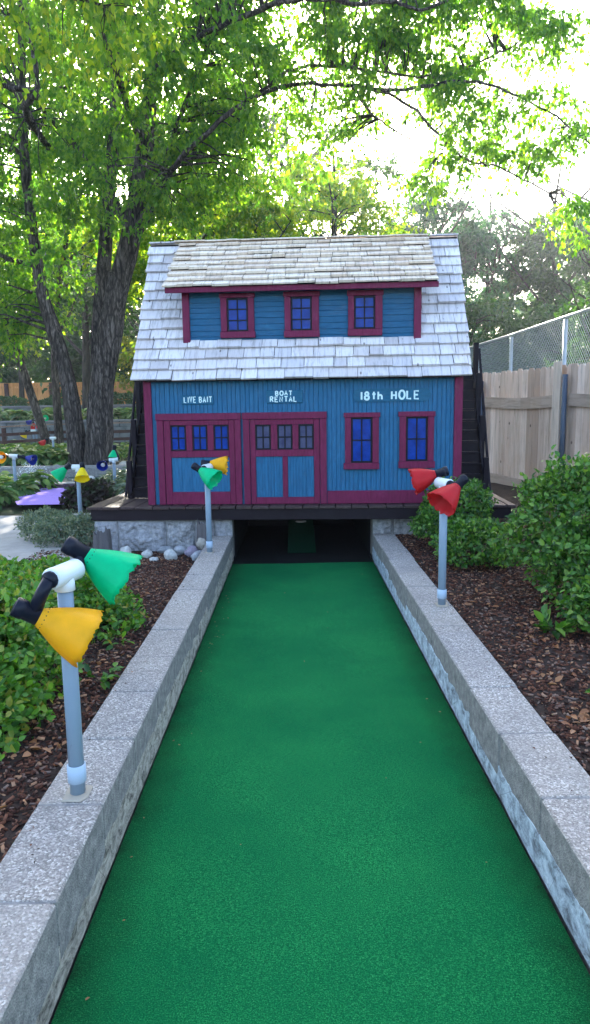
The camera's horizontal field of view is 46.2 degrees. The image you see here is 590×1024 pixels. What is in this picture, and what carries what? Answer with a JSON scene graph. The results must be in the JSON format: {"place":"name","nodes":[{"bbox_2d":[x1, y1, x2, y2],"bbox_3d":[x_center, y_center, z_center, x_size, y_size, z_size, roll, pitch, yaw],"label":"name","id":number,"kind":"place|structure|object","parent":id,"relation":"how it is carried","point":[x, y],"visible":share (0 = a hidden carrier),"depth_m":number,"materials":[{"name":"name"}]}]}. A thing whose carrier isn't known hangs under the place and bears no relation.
{"place":"outdoors","nodes":[
{"label":"outdoors","id":0,"kind":"place"},
{"bbox_2d":[0,513,92,575],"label":"concrete path","id":1,"kind":"structure","parent":0,"point":[12,545],"depth_m":7.46,"materials":[{"name":"grey concrete"}]},
{"bbox_2d":[13,505,93,548],"bbox_3d":[-2.638,0.132,7.663,0.769,0.414,1.294,-7,10,-35],"label":"shrub","id":2,"kind":"object","parent":1,"relation":"on","point":[54,521],"visible":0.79,"depth_m":7.45,"materials":[{"name":"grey plant"}]},
{"bbox_2d":[51,462,89,515],"bbox_3d":[-2.805,-0.228,8.669,0.513,0.786,0.265,-1,8,0],"label":"lamp post","id":3,"kind":"object","parent":1,"relation":"on","point":[81,476],"visible":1,"depth_m":8.66,"materials":[{"name":"grey plastic"}]},
{"bbox_2d":[62,510,96,546],"bbox_3d":[-2.191,0.191,7.258,0.492,0.439,0.451,-1,8,0],"label":"shrub","id":4,"kind":"object","parent":1,"relation":"on","point":[78,520],"visible":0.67,"depth_m":7.14,"materials":[{"name":"green plant"}]},
{"bbox_2d":[0,463,132,483],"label":"retaining wall","id":5,"kind":"structure","parent":0,"point":[91,470],"depth_m":14.02,"materials":[{"name":"concrete"}]},
{"bbox_2d":[0,426,373,563],"bbox_3d":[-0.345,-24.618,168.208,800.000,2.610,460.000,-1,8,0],"label":"ground","id":6,"kind":"structure","parent":0,"point":[11,509],"depth_m":10.20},
{"bbox_2d":[0,395,29,405],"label":"clipped shrub","id":7,"kind":"object","parent":6,"relation":"on","point":[4,400],"visible":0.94,"depth_m":31.30,"materials":[{"name":"green plant"}]},
{"bbox_2d":[0,451,36,481],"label":"lamp post","id":8,"kind":"object","parent":6,"relation":"on","point":[31,460],"visible":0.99,"depth_m":11.46,"materials":[{"name":"grey plastic"}]},
{"bbox_2d":[0,263,40,382],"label":"tree","id":9,"kind":"object","parent":6,"relation":"on","point":[7,372],"visible":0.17,"depth_m":38.41,"materials":[{"name":"green plant"}]},
{"bbox_2d":[20,429,35,438],"bbox_3d":[-8.541,-2.361,22.128,0.483,0.558,0.201,-5,9,-27],"label":"lamp post","id":10,"kind":"object","parent":6,"relation":"on","point":[31,430],"visible":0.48,"depth_m":22.12,"materials":[{"name":"grey plastic"}]},
{"bbox_2d":[0,469,58,509],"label":"ground cover","id":11,"kind":"object","parent":6,"relation":"on","point":[11,491],"visible":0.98,"depth_m":11.14,"materials":[{"name":"green plant"}]},
{"bbox_2d":[26,419,37,442],"bbox_3d":[-8.646,-2.634,22.822,0.262,0.898,0.394,8,12,44],"label":"lamp post","id":12,"kind":"object","parent":6,"relation":"on","point":[29,422],"visible":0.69,"depth_m":22.84,"materials":[{"name":"red plastic"}]},
{"bbox_2d":[0,424,66,444],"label":"rail fence","id":13,"kind":"object","parent":6,"relation":"on","point":[4,435],"visible":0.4,"depth_m":20.91,"materials":[{"name":"brown paint"}]},
{"bbox_2d":[1,439,66,447],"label":"ground cover","id":14,"kind":"object","parent":6,"relation":"on","point":[27,443],"visible":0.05,"depth_m":22.27,"materials":[{"name":"green plant"}]},
{"bbox_2d":[0,445,70,465],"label":"hosta bed","id":15,"kind":"object","parent":6,"relation":"on","point":[48,456],"visible":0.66,"depth_m":14.98,"materials":[{"name":"green plant"}]},
{"bbox_2d":[0,258,78,397],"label":"tree","id":16,"kind":"object","parent":6,"relation":"on","point":[21,391],"visible":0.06,"depth_m":32.18,"materials":[{"name":"green plant"}]},
{"bbox_2d":[15,488,65,504],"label":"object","id":17,"kind":"object","parent":6,"relation":"on","point":[47,497],"visible":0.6,"depth_m":10.58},
{"bbox_2d":[0,112,91,382],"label":"tree","id":18,"kind":"object","parent":6,"relation":"on","point":[30,359],"visible":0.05,"depth_m":40.23,"materials":[{"name":"green plant"}]},
{"bbox_2d":[38,437,55,446],"bbox_3d":[-6.153,-1.599,17.190,0.434,0.534,0.173,-4,9,-20],"label":"lamp post","id":19,"kind":"object","parent":6,"relation":"on","point":[42,443],"visible":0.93,"depth_m":17.17,"materials":[{"name":"red plastic"}]},
{"bbox_2d":[38,397,62,405],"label":"clipped shrub","id":20,"kind":"object","parent":6,"relation":"on","point":[45,401],"visible":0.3,"depth_m":31.13,"materials":[{"name":"green plant"}]},
{"bbox_2d":[0,0,108,444],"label":"tree","id":21,"kind":"object","parent":6,"relation":"on","point":[36,410],"visible":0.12,"depth_m":18.64,"materials":[{"name":"green plant"}]},
{"bbox_2d":[35,483,74,487],"bbox_3d":[-4.008,-0.432,12.079,2.597,0.125,0.100,-1,8,0],"label":"brick edging","id":22,"kind":"object","parent":6,"relation":"on","point":[58,485],"visible":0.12,"depth_m":12.03,"materials":[{"name":"grey"}]},
{"bbox_2d":[0,382,135,405],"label":"wooden fence","id":23,"kind":"object","parent":6,"relation":"on","point":[9,389],"visible":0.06,"depth_m":37.40,"materials":[{"name":"brown paint"}]},
{"bbox_2d":[0,404,135,411],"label":"retaining wall","id":24,"kind":"structure","parent":6,"relation":"on","point":[24,408],"depth_m":29.59,"materials":[{"name":"grey"}]},
{"bbox_2d":[0,419,136,443],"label":"retaining wall","id":25,"kind":"structure","parent":6,"relation":"on","point":[120,426],"depth_m":24.80,"materials":[{"name":"grey"}]},
{"bbox_2d":[0,407,136,420],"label":"ground cover","id":26,"kind":"object","parent":6,"relation":"on","point":[6,414],"visible":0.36,"depth_m":25.52,"materials":[{"name":"green plant"}]},
{"bbox_2d":[8,185,141,408],"bbox_3d":[-8.233,-8.067,27.426,6.468,9.263,5.026,-5,10,-28],"label":"tree","id":27,"kind":"object","parent":6,"relation":"on","point":[85,318],"visible":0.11,"depth_m":27.15,"materials":[{"name":"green plant"}]},
{"bbox_2d":[21,174,143,400],"bbox_3d":[-11.791,-13.635,39.310,9.479,15.681,8.496,-1,8,0],"label":"tree","id":28,"kind":"object","parent":6,"relation":"on","point":[45,365],"visible":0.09,"depth_m":37.91,"materials":[{"name":"green plant"}]},
{"bbox_2d":[33,441,131,459],"bbox_3d":[-4.395,-1.716,18.190,4.801,0.713,4.960,-1,8,0],"label":"ground cover","id":29,"kind":"object","parent":6,"relation":"on","point":[123,452],"visible":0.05,"depth_m":17.12,"materials":[{"name":"green plant"}]},
{"bbox_2d":[0,442,66,448],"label":"hosta bed","id":30,"kind":"object","parent":29,"relation":"on","point":[19,444],"visible":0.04,"depth_m":18.21,"materials":[{"name":"green plant"}]},
{"bbox_2d":[58,477,115,509],"bbox_3d":[-2.960,-0.258,9.968,0.821,0.491,0.723,-1,8,0],"label":"shrub","id":31,"kind":"object","parent":6,"relation":"on","point":[97,490],"visible":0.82,"depth_m":9.76,"materials":[{"name":"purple plant"}]},
{"bbox_2d":[0,550,194,862],"bbox_3d":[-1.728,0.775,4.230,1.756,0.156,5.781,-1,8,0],"label":"mulch","id":32,"kind":"object","parent":6,"relation":"on","point":[14,782],"visible":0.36,"depth_m":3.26,"materials":[{"name":"brown wood"}]},
{"bbox_2d":[0,561,84,760],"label":"shrub","id":33,"kind":"object","parent":32,"relation":"on","point":[23,644],"visible":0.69,"depth_m":3.02,"materials":[{"name":"green plant"}]},
{"bbox_2d":[0,553,148,643],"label":"shrub","id":34,"kind":"object","parent":32,"relation":"on","point":[88,595],"visible":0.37,"depth_m":4.25,"materials":[{"name":"green plant"}]},
{"bbox_2d":[0,587,149,828],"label":"fallen leaves","id":35,"kind":"object","parent":32,"relation":"on","point":[28,753],"visible":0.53,"depth_m":2.75,"materials":[{"name":"brown plant"}]},
{"bbox_2d":[93,526,112,549],"bbox_3d":[-1.924,0.299,6.894,0.203,0.341,0.161,-1,8,0],"label":"driftwood stump","id":36,"kind":"object","parent":32,"relation":"on","point":[102,540],"visible":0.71,"depth_m":6.84,"materials":[{"name":"grey wood"}]},
{"bbox_2d":[84,662,123,689],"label":"weed","id":37,"kind":"object","parent":32,"relation":"on","point":[105,677],"visible":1,"depth_m":3.35,"materials":[{"name":"green plant"}]},
{"bbox_2d":[101,631,134,649],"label":"weed","id":38,"kind":"object","parent":32,"relation":"on","point":[105,637],"visible":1,"depth_m":3.88,"materials":[{"name":"green plant"}]},
{"bbox_2d":[119,546,130,552],"bbox_3d":[-1.682,0.402,6.869,0.120,0.140,0.132,-6,10,-31],"label":"rock","id":39,"kind":"object","parent":32,"relation":"on","point":[126,549],"visible":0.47,"depth_m":6.83,"materials":[{"name":"stone"}]},
{"bbox_2d":[141,549,152,557],"bbox_3d":[-1.466,0.420,6.853,0.110,0.104,0.139,-2,8,-6],"label":"rock","id":40,"kind":"object","parent":32,"relation":"on","point":[147,553],"visible":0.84,"depth_m":6.80,"materials":[{"name":"stone"}]},
{"bbox_2d":[149,557,158,560],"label":"rock","id":41,"kind":"object","parent":32,"relation":"on","point":[153,559],"visible":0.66,"depth_m":6.66,"materials":[{"name":"stone"}]},
{"bbox_2d":[157,546,170,552],"bbox_3d":[-1.330,0.380,7.029,0.084,0.070,0.178,7,12,44],"label":"rock","id":42,"kind":"object","parent":32,"relation":"on","point":[162,549],"visible":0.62,"depth_m":6.99,"materials":[{"name":"grey stone"}]},
{"bbox_2d":[174,546,185,555],"bbox_3d":[-1.155,0.389,6.924,0.110,0.099,0.107,-9,11,-42],"label":"rock","id":43,"kind":"object","parent":32,"relation":"on","point":[179,550],"visible":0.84,"depth_m":6.89,"materials":[{"name":"grey stone"}]},
{"bbox_2d":[184,545,197,557],"bbox_3d":[-1.029,0.399,6.850,0.133,0.139,0.119,-4,9,-18],"label":"rock","id":44,"kind":"object","parent":32,"relation":"on","point":[190,550],"visible":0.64,"depth_m":6.81,"materials":[{"name":"grey stone"}]},
{"bbox_2d":[191,550,201,560],"bbox_3d":[-0.896,0.416,6.538,0.081,0.113,0.252,4,10,32],"label":"rock","id":45,"kind":"object","parent":32,"relation":"on","point":[195,555],"visible":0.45,"depth_m":6.46,"materials":[{"name":"grey stone"}]},
{"bbox_2d":[196,538,205,549],"bbox_3d":[-0.949,0.321,6.998,0.100,0.136,0.118,-6,10,-30],"label":"rock","id":46,"kind":"object","parent":32,"relation":"on","point":[200,543],"visible":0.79,"depth_m":6.96,"materials":[{"name":"beige stone"}]},
{"bbox_2d":[196,518,206,549],"bbox_3d":[-0.935,0.225,7.040,0.149,0.337,0.120,-1,8,0],"label":"driftwood stump","id":47,"kind":"object","parent":32,"relation":"on","point":[201,530],"visible":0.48,"depth_m":6.99,"materials":[{"name":"grey wood"}]},
{"bbox_2d":[0,0,200,128],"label":"tree","id":48,"kind":"object","parent":6,"relation":"on","point":[42,51],"visible":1,"depth_m":7.53,"materials":[{"name":"green plant"}]},
{"bbox_2d":[96,445,119,482],"bbox_3d":[-2.955,-0.632,10.976,0.214,0.853,0.390,7,11,41],"label":"lamp post","id":49,"kind":"object","parent":6,"relation":"on","point":[114,457],"visible":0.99,"depth_m":10.97,"materials":[{"name":"grey plastic"}]},
{"bbox_2d":[94,463,132,495],"bbox_3d":[-2.667,-0.656,11.977,1.652,0.534,4.541,-1,8,0],"label":"ground cover","id":50,"kind":"object","parent":6,"relation":"on","point":[120,479],"visible":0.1,"depth_m":10.95,"materials":[{"name":"green plant"}]},
{"bbox_2d":[0,535,233,1023],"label":"block wall","id":51,"kind":"structure","parent":6,"relation":"on","point":[50,898],"depth_m":2.28,"materials":[{"name":"grey concrete"}]},
{"bbox_2d":[62,785,92,801],"bbox_3d":[-0.739,0.954,2.348,0.085,0.004,0.105,-1,8,0],"label":"mortar pad","id":52,"kind":"object","parent":51,"relation":"on","point":[68,797],"visible":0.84,"depth_m":2.32,"materials":[{"name":"beige concrete"}]},
{"bbox_2d":[10,536,142,795],"bbox_3d":[-0.687,0.531,2.325,0.258,0.891,0.453,3,9,25],"label":"lamp post","id":53,"kind":"object","parent":52,"relation":"on","point":[66,628],"visible":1,"depth_m":2.27,"materials":[{"name":"grey plastic"}]},
{"bbox_2d":[29,557,199,863],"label":"wood chips","id":54,"kind":"object","parent":51,"relation":"on","point":[124,702],"visible":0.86,"depth_m":3.35,"materials":[{"name":"brown wood"}]},
{"bbox_3d":[-0.780,0.367,6.314,0.085,0.004,0.105,-1,8,0],"label":"mortar pad","id":55,"kind":"object","parent":51,"relation":"on","visible":0},
{"bbox_2d":[191,456,228,551],"bbox_3d":[-0.758,-0.046,6.218,0.313,0.894,0.443,-1,8,0],"label":"lamp post","id":56,"kind":"object","parent":55,"relation":"on","point":[211,472],"visible":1,"depth_m":6.23,"materials":[{"name":"grey plastic"}]},
{"bbox_2d":[113,391,135,404],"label":"clipped shrub","id":57,"kind":"object","parent":6,"relation":"on","point":[128,396],"visible":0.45,"depth_m":31.24,"materials":[{"name":"green plant"}]},
{"bbox_2d":[114,306,140,398],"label":"tree","id":58,"kind":"object","parent":6,"relation":"on","point":[121,358],"visible":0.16,"depth_m":34.05,"materials":[{"name":"green plant"}]},
{"bbox_2d":[113,422,142,440],"bbox_3d":[-4.083,-2.377,20.866,3.501,0.798,0.165,-1,8,0],"label":"rail fence","id":59,"kind":"object","parent":6,"relation":"on","point":[121,438],"visible":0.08,"depth_m":20.78,"materials":[{"name":"brown paint"}]},
{"bbox_2d":[0,0,266,443],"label":"tree","id":60,"kind":"object","parent":6,"relation":"on","point":[56,399],"visible":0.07,"depth_m":18.75,"materials":[{"name":"green plant"}]},
{"bbox_2d":[93,520,234,555],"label":"stone wall","id":61,"kind":"structure","parent":6,"relation":"on","point":[143,535],"depth_m":7.16,"materials":[{"name":"grey stone"}]},
{"bbox_2d":[119,191,214,369],"bbox_3d":[-7.934,-14.048,41.194,10.388,15.865,8.492,-1,8,0],"label":"tree","id":62,"kind":"object","parent":6,"relation":"on","point":[138,321],"depth_m":39.67,"materials":[{"name":"green plant"}]},
{"bbox_2d":[164,548,177,559],"bbox_3d":[-1.213,0.436,6.752,0.115,0.156,0.125,-7,11,-37],"label":"rock","id":63,"kind":"object","parent":6,"relation":"on","point":[170,553],"visible":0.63,"depth_m":6.72,"materials":[{"name":"stone"}]},
{"bbox_2d":[59,164,305,362],"bbox_3d":[-2.896,-5.976,19.834,7.379,8.202,4.778,-1,8,0],"label":"tree","id":64,"kind":"object","parent":6,"relation":"on","point":[258,216],"visible":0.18,"depth_m":18.70,"materials":[{"name":"green plant"}]},
{"bbox_2d":[164,86,412,239],"bbox_3d":[-0.414,-10.871,28.257,9.583,14.741,9.010,-9,12,-43],"label":"tree","id":65,"kind":"object","parent":6,"relation":"on","point":[389,170],"visible":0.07,"depth_m":27.09,"materials":[{"name":"green plant"}]},
{"bbox_2d":[14,272,573,390],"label":"wood","id":66,"kind":"object","parent":6,"relation":"on","point":[528,297],"depth_m":56.68,"materials":[{"name":"green plant"}]},
{"bbox_2d":[0,0,589,464],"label":"tree","id":67,"kind":"object","parent":6,"relation":"on","point":[384,36],"visible":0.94,"depth_m":12.43,"materials":[{"name":"green plant"}]},
{"bbox_2d":[233,519,372,563],"bbox_3d":[0.076,0.097,8.405,1.670,0.558,2.600,-1,8,0],"label":"tunnel lining","id":68,"kind":"object","parent":6,"relation":"on","point":[266,541],"visible":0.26,"depth_m":8.21,"materials":[{"name":"black"}]},
{"bbox_2d":[86,492,515,520],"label":"deck","id":69,"kind":"structure","parent":68,"relation":"on","point":[120,507],"depth_m":7.04,"materials":[{"name":"black"}]},
{"bbox_2d":[125,381,147,497],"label":"staircase","id":70,"kind":"structure","parent":69,"relation":"on","point":[136,485],"depth_m":7.90,"materials":[{"name":"paint"}]},
{"bbox_2d":[130,233,471,504],"bbox_3d":[0.095,-1.609,7.785,3.391,2.822,2.040,0,8,3],"label":"boathouse","id":71,"kind":"object","parent":69,"relation":"on","point":[312,370],"visible":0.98,"depth_m":7.00,"materials":[{"name":"blue paint"}]},
{"bbox_2d":[155,413,242,504],"bbox_3d":[-0.981,-0.542,7.105,0.875,0.936,0.036,0,8,3],"label":"garage door","id":72,"kind":"structure","parent":71,"relation":"in","point":[185,443],"depth_m":7.10,"materials":[{"name":"paint"}]},
{"bbox_2d":[242,412,326,503],"bbox_3d":[-0.103,-0.547,7.055,0.861,0.936,0.036,0,8,3],"label":"garage door","id":73,"kind":"structure","parent":71,"relation":"in","point":[261,438],"depth_m":7.05,"materials":[{"name":"paint"}]},
{"bbox_2d":[344,412,379,468],"bbox_3d":[0.674,-0.717,6.981,0.368,0.569,0.044,0,8,3],"label":"window","id":74,"kind":"structure","parent":71,"relation":"in","point":[361,429],"depth_m":6.99,"materials":[{"name":"blue glass"}]},
{"bbox_2d":[398,411,435,467],"bbox_3d":[1.222,-0.726,6.949,0.367,0.566,0.044,0,8,3],"label":"window","id":75,"kind":"structure","parent":71,"relation":"in","point":[416,432],"depth_m":6.95,"materials":[{"name":"blue glass"}]},
{"bbox_2d":[288,519,315,552],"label":"putting ramp","id":76,"kind":"structure","parent":68,"relation":"on","point":[301,537],"depth_m":8.10,"materials":[{"name":"green fabric"}]},
{"bbox_2d":[228,148,428,237],"bbox_3d":[0.828,-7.068,21.034,7.146,9.913,5.974,4,10,29],"label":"tree","id":77,"kind":"object","parent":6,"relation":"on","point":[354,194],"visible":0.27,"depth_m":19.98,"materials":[{"name":"green plant"}]},
{"bbox_2d":[362,217,477,306],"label":"tree","id":78,"kind":"object","parent":6,"relation":"on","point":[393,221],"depth_m":30.23,"materials":[{"name":"green plant"}]},
{"bbox_2d":[370,519,495,554],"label":"stone wall","id":79,"kind":"structure","parent":6,"relation":"on","point":[394,526],"depth_m":7.16,"materials":[{"name":"grey stone"}]},
{"bbox_2d":[390,126,505,367],"bbox_3d":[6.663,-10.477,31.846,6.392,12.706,6.166,-4,9,-23],"label":"tree","id":80,"kind":"object","parent":6,"relation":"on","point":[474,253],"visible":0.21,"depth_m":30.70,"materials":[{"name":"green plant"}]},
{"bbox_2d":[403,155,550,371],"bbox_3d":[8.860,-11.105,33.751,7.317,13.344,5.743,-1,8,0],"label":"tree","id":81,"kind":"object","parent":6,"relation":"on","point":[493,288],"visible":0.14,"depth_m":32.85,"materials":[{"name":"green plant"}]},
{"bbox_2d":[372,533,589,973],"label":"block wall","id":82,"kind":"structure","parent":6,"relation":"on","point":[505,728],"depth_m":2.75,"materials":[{"name":"grey concrete"}]},
{"bbox_2d":[435,602,448,606],"bbox_3d":[0.964,0.606,4.534,0.085,0.004,0.105,-1,8,0],"label":"mortar pad","id":83,"kind":"object","parent":82,"relation":"on","point":[438,605],"visible":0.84,"depth_m":4.50,"materials":[{"name":"beige concrete"}]},
{"bbox_2d":[408,466,468,604],"bbox_3d":[0.912,0.173,4.480,0.277,0.923,0.510,-4,9,-23],"label":"lamp post","id":84,"kind":"object","parent":83,"relation":"on","point":[443,498],"visible":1,"depth_m":4.45,"materials":[{"name":"grey plastic"}]},
{"bbox_2d":[393,536,589,817],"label":"wood chips","id":85,"kind":"object","parent":82,"relation":"on","point":[486,668],"visible":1,"depth_m":3.31,"materials":[{"name":"brown wood"}]},
{"bbox_2d":[395,483,589,775],"bbox_3d":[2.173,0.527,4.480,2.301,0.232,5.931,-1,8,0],"label":"mulch","id":86,"kind":"object","parent":6,"relation":"on","point":[553,722],"visible":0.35,"depth_m":4.00,"materials":[{"name":"brown wood"}]},
{"bbox_2d":[407,476,498,545],"bbox_3d":[1.495,-0.024,6.485,0.722,0.651,0.875,6,11,37],"label":"shrub","id":87,"kind":"object","parent":86,"relation":"on","point":[471,491],"visible":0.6,"depth_m":6.33,"materials":[{"name":"green plant"}]},
{"bbox_2d":[428,513,512,568],"bbox_3d":[1.469,0.227,5.700,0.686,0.425,0.678,-5,10,-28],"label":"shrub","id":88,"kind":"object","parent":86,"relation":"on","point":[470,534],"visible":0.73,"depth_m":5.54,"materials":[{"name":"green plant"}]},
{"bbox_2d":[426,564,589,733],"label":"fallen leaves","id":89,"kind":"object","parent":86,"relation":"on","point":[583,715],"visible":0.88,"depth_m":3.38,"materials":[{"name":"brown plant"}]},
{"bbox_2d":[485,444,589,608],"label":"shrub","id":90,"kind":"object","parent":86,"relation":"on","point":[570,536],"visible":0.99,"depth_m":4.52,"materials":[{"name":"green plant"}]},
{"bbox_2d":[533,604,574,639],"bbox_3d":[1.487,0.638,3.959,0.224,0.194,0.262,3,9,24],"label":"weed","id":91,"kind":"object","parent":86,"relation":"on","point":[545,621],"visible":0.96,"depth_m":3.91,"materials":[{"name":"green plant"}]},
{"bbox_2d":[555,574,589,634],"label":"shrub","id":92,"kind":"object","parent":86,"relation":"on","point":[581,596],"visible":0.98,"depth_m":3.97,"materials":[{"name":"green plant"}]},
{"bbox_2d":[464,293,545,373],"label":"tree","id":93,"kind":"object","parent":6,"relation":"on","point":[475,316],"visible":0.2,"depth_m":22.93,"materials":[{"name":"green plant"}]},
{"bbox_2d":[456,138,589,370],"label":"tree","id":94,"kind":"object","parent":6,"relation":"on","point":[546,277],"visible":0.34,"depth_m":31.31,"materials":[{"name":"green plant"}]},
{"bbox_2d":[462,361,589,492],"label":"wooden fence","id":95,"kind":"object","parent":6,"relation":"on","point":[533,416],"visible":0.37,"depth_m":9.22,"materials":[{"name":"brown wood"}]},
{"bbox_2d":[469,307,589,373],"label":"chain link fence","id":96,"kind":"object","parent":6,"relation":"on","point":[565,327],"visible":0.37,"depth_m":11.58,"materials":[{"name":"silver metal"}]},
{"bbox_2d":[495,292,588,370],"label":"tree","id":97,"kind":"object","parent":6,"relation":"on","point":[545,316],"visible":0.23,"depth_m":22.90,"materials":[{"name":"green plant"}]},
{"bbox_2d":[529,173,589,344],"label":"tree","id":98,"kind":"object","parent":6,"relation":"on","point":[587,280],"visible":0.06,"depth_m":32.97,"materials":[{"name":"green plant"}]},
{"bbox_2d":[544,239,589,366],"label":"tree","id":99,"kind":"object","parent":6,"relation":"on","point":[581,304],"visible":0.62,"depth_m":16.26,"materials":[{"name":"green plant"}]},
{"bbox_2d":[0,0,589,382],"label":"sky","id":100,"kind":"structure","parent":0,"point":[407,151],"materials":[{"name":"white"}]},
{"bbox_2d":[51,562,589,1023],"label":"putting lane","id":101,"kind":"structure","parent":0,"point":[346,881],"depth_m":2.42,"materials":[{"name":"green carpet"}]},
{"bbox_2d":[85,592,440,999],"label":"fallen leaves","id":102,"kind":"object","parent":101,"relation":"on","point":[179,744],"visible":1,"depth_m":3.23,"materials":[{"name":"brown plant"}]},
{"bbox_2d":[461,342,490,491],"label":"staircase","id":103,"kind":"structure","parent":0,"point":[475,462],"depth_m":7.78,"materials":[{"name":"paint"}]}
]}

